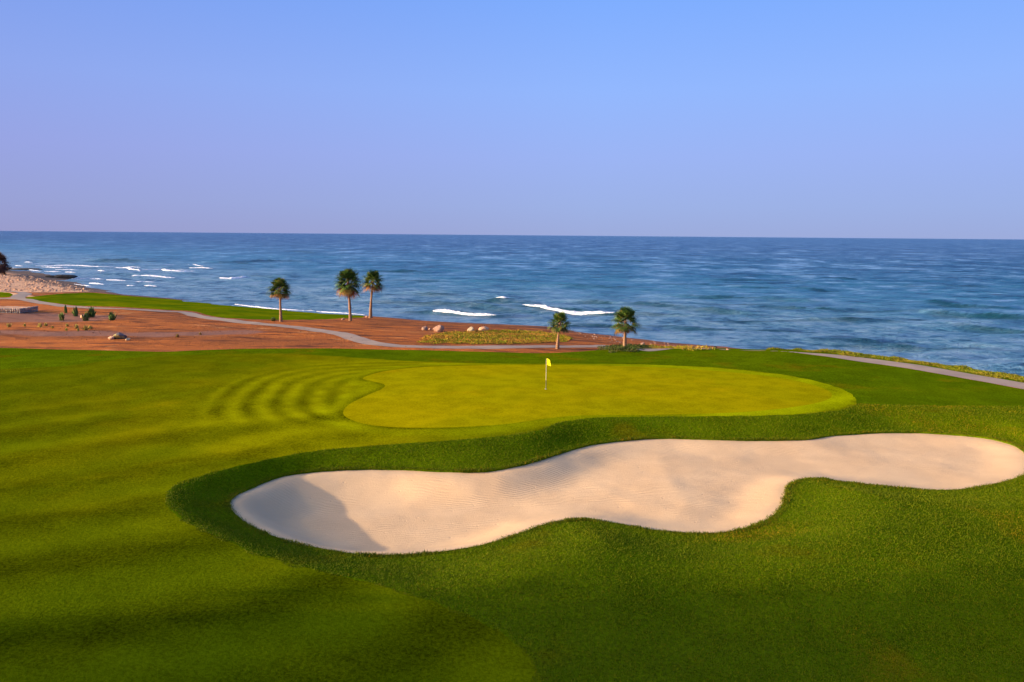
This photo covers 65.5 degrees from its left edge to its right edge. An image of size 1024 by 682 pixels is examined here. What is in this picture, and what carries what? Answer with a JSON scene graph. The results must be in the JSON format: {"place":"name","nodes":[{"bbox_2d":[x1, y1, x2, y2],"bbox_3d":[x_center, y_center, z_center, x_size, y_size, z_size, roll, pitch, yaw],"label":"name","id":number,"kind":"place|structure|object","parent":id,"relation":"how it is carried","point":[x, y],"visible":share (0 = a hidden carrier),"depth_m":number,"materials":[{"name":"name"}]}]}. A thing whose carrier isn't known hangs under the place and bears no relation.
{"place":"outdoors","nodes":[
{"label":"outdoors","id":0,"kind":"place"},
{"bbox_2d":[0,270,117,296],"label":"beach","id":1,"kind":"structure","parent":0,"point":[14,284],"depth_m":229.83,"materials":[{"name":"beige sand"}]},
{"bbox_2d":[0,252,12,273],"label":"palm tree","id":2,"kind":"object","parent":1,"relation":"on","point":[4,266],"visible":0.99,"depth_m":266.44,"materials":[{"name":"green plant"}]},
{"bbox_2d":[0,274,92,291],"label":"beach rubble","id":3,"kind":"object","parent":1,"relation":"on","point":[36,287],"visible":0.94,"depth_m":220.68,"materials":[{"name":"beige stone"}]},
{"bbox_2d":[54,275,77,278],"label":"reef rock","id":4,"kind":"object","parent":1,"relation":"on","point":[66,276],"visible":0.91,"depth_m":271.60,"materials":[{"name":"black stone"}]},
{"bbox_2d":[0,354,856,681],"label":"fairway","id":5,"kind":"structure","parent":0,"point":[112,568],"depth_m":27.32,"materials":[{"name":"green plant"}]},
{"bbox_2d":[343,365,831,427],"bbox_3d":[5.732,3.502,56.322,34.104,0.228,22.208,0,8,0],"label":"putting green","id":6,"kind":"object","parent":5,"relation":"on","point":[449,396],"visible":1,"depth_m":54.83,"materials":[{"name":"green plant"}]},
{"bbox_2d":[546,358,550,367],"bbox_3d":[2.531,2.348,56.004,0.414,2.300,0.148,2,8,10],"label":"flag","id":7,"kind":"object","parent":6,"relation":"on","point":[548,361],"visible":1,"depth_m":55.88,"materials":[{"name":"yellow fabric"}]},
{"bbox_2d":[0,291,1019,388],"bbox_3d":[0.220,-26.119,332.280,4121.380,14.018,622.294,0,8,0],"label":"ground","id":8,"kind":"structure","parent":0,"point":[152,335],"depth_m":109.28,"materials":[{"name":"red soil"}]},
{"bbox_2d":[0,306,37,312],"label":"stone wall","id":9,"kind":"structure","parent":8,"relation":"on","point":[9,309],"depth_m":130.88,"materials":[{"name":"grey stone"}]},
{"bbox_2d":[58,312,64,320],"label":"shrub","id":10,"kind":"object","parent":8,"relation":"on","point":[61,316],"visible":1,"depth_m":121.57,"materials":[{"name":"green plant"}]},
{"bbox_2d":[72,306,77,315],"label":"shrub","id":11,"kind":"object","parent":8,"relation":"on","point":[75,311],"visible":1,"depth_m":128.54,"materials":[{"name":"green plant"}]},
{"bbox_2d":[81,312,89,320],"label":"shrub","id":12,"kind":"object","parent":8,"relation":"on","point":[86,317],"visible":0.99,"depth_m":120.78,"materials":[{"name":"green plant"}]},
{"bbox_2d":[86,306,95,316],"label":"shrub","id":13,"kind":"object","parent":8,"relation":"on","point":[91,312],"visible":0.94,"depth_m":127.61,"materials":[{"name":"green plant"}]},
{"bbox_2d":[108,312,117,319],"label":"shrub","id":14,"kind":"object","parent":8,"relation":"on","point":[111,316],"visible":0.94,"depth_m":122.16,"materials":[{"name":"green plant"}]},
{"bbox_2d":[113,332,126,338],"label":"boulder","id":15,"kind":"object","parent":8,"relation":"on","point":[118,335],"visible":0.97,"depth_m":98.88,"materials":[{"name":"beige stone"}]},
{"bbox_2d":[0,292,363,319],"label":"distant fairway","id":16,"kind":"structure","parent":8,"relation":"on","point":[112,300],"depth_m":158.25,"materials":[{"name":"green plant"}]},
{"bbox_2d":[1,320,437,348],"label":"rubble","id":17,"kind":"object","parent":8,"relation":"on","point":[180,339],"visible":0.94,"depth_m":105.21,"materials":[{"name":"stone"}]},
{"bbox_2d":[266,277,291,321],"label":"palm tree","id":18,"kind":"object","parent":8,"relation":"on","point":[279,287],"visible":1,"depth_m":122.55,"materials":[{"name":"green plant"}]},
{"bbox_2d":[333,268,362,320],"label":"palm tree","id":19,"kind":"object","parent":8,"relation":"on","point":[347,289],"visible":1,"depth_m":130.16,"materials":[{"name":"green plant"}]},
{"bbox_2d":[361,270,383,317],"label":"palm tree","id":20,"kind":"object","parent":8,"relation":"on","point":[372,275],"visible":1,"depth_m":146.78,"materials":[{"name":"green plant"}]},
{"bbox_2d":[433,325,443,331],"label":"boulder","id":21,"kind":"object","parent":8,"relation":"on","point":[438,328],"visible":0.92,"depth_m":114.90,"materials":[{"name":"beige stone"}]},
{"bbox_2d":[356,318,534,329],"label":"shore stones","id":22,"kind":"object","parent":8,"relation":"on","point":[422,326],"visible":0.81,"depth_m":135.97,"materials":[{"name":"stone"}]},
{"bbox_2d":[479,326,488,330],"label":"boulder","id":23,"kind":"object","parent":8,"relation":"on","point":[483,328],"visible":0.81,"depth_m":118.58,"materials":[{"name":"beige stone"}]},
{"bbox_2d":[416,329,571,343],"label":"ground cover","id":24,"kind":"object","parent":8,"relation":"on","point":[495,334],"visible":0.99,"depth_m":108.96,"materials":[{"name":"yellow plant"}]},
{"bbox_2d":[548,310,571,348],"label":"palm tree","id":25,"kind":"object","parent":8,"relation":"on","point":[558,320],"visible":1,"depth_m":97.04,"materials":[{"name":"green plant"}]},
{"bbox_2d":[597,343,651,352],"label":"ground cover","id":26,"kind":"object","parent":8,"relation":"on","point":[634,347],"visible":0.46,"depth_m":78.59,"materials":[{"name":"green plant"}]},
{"bbox_2d":[609,306,641,346],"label":"palm tree","id":27,"kind":"object","parent":8,"relation":"on","point":[625,313],"visible":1,"depth_m":101.11,"materials":[{"name":"green plant"}]},
{"bbox_2d":[577,332,701,348],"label":"beach stones","id":28,"kind":"object","parent":8,"relation":"on","point":[626,338],"visible":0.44,"depth_m":118.71,"materials":[{"name":"brown stone"}]},
{"bbox_2d":[645,344,714,350],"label":"ground cover","id":29,"kind":"object","parent":8,"relation":"on","point":[674,347],"visible":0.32,"depth_m":104.19,"materials":[{"name":"green plant"}]},
{"bbox_2d":[767,347,1023,381],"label":"ground cover","id":30,"kind":"object","parent":8,"relation":"on","point":[969,369],"visible":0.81,"depth_m":69.74,"materials":[{"name":"green plant"}]},
{"bbox_2d":[0,348,1023,681],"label":"rough grass","id":31,"kind":"structure","parent":0,"point":[864,384],"depth_m":27.82,"materials":[{"name":"green plant"}]},
{"bbox_2d":[221,430,1023,556],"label":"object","id":32,"kind":"structure","parent":31,"relation":"on","point":[790,486],"depth_m":36.44,"materials":[{"name":"green plant"}]},
{"bbox_2d":[228,431,1023,554],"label":"turf edge","id":33,"kind":"object","parent":31,"relation":"on","point":[574,448],"visible":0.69,"depth_m":43.95,"materials":[{"name":"green plant"}]},
{"bbox_2d":[231,433,1023,554],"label":"sand bunker","id":34,"kind":"object","parent":31,"relation":"in","point":[688,485],"visible":0.94,"depth_m":38.08},
{"bbox_2d":[0,231,1023,375],"bbox_3d":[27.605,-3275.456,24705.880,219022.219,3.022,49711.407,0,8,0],"label":"sea","id":35,"kind":"structure","parent":0,"point":[951,301],"depth_m":280.06,"materials":[{"name":"liquid"}]},
{"bbox_2d":[10,268,42,269],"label":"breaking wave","id":36,"kind":"object","parent":35,"relation":"on","point":[26,269],"visible":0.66,"depth_m":326.81,"materials":[{"name":"white liquid"}]},
{"bbox_2d":[132,275,171,277],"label":"breaking wave","id":37,"kind":"object","parent":35,"relation":"on","point":[152,275],"visible":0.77,"depth_m":281.68,"materials":[{"name":"white liquid"}]},
{"bbox_2d":[15,263,363,314],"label":"sea foam","id":38,"kind":"object","parent":35,"relation":"on","point":[125,280],"visible":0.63,"depth_m":327.51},
{"bbox_2d":[220,276,245,278],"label":"breaking wave","id":39,"kind":"object","parent":35,"relation":"on","point":[232,277],"visible":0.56,"depth_m":272.69,"materials":[{"name":"white liquid"}]},
{"bbox_2d":[236,304,313,310],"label":"breaking wave","id":40,"kind":"object","parent":35,"relation":"on","point":[272,308],"visible":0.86,"depth_m":170.31,"materials":[{"name":"white liquid"}]},
{"bbox_2d":[433,309,492,315],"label":"breaking wave","id":41,"kind":"object","parent":35,"relation":"on","point":[457,312],"visible":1,"depth_m":158.42,"materials":[{"name":"white liquid"}]},
{"bbox_2d":[522,304,614,314],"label":"breaking wave","id":42,"kind":"object","parent":35,"relation":"on","point":[570,312],"visible":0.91,"depth_m":166.11,"materials":[{"name":"white liquid"}]},
{"bbox_2d":[0,291,1023,388],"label":"path","id":43,"kind":"structure","parent":0,"point":[344,335],"depth_m":97.16,"materials":[{"name":"concrete"}]},
{"bbox_2d":[0,0,1023,238],"label":"sky","id":44,"kind":"structure","parent":0,"point":[675,118],"materials":[{"name":"blue"}]}
]}

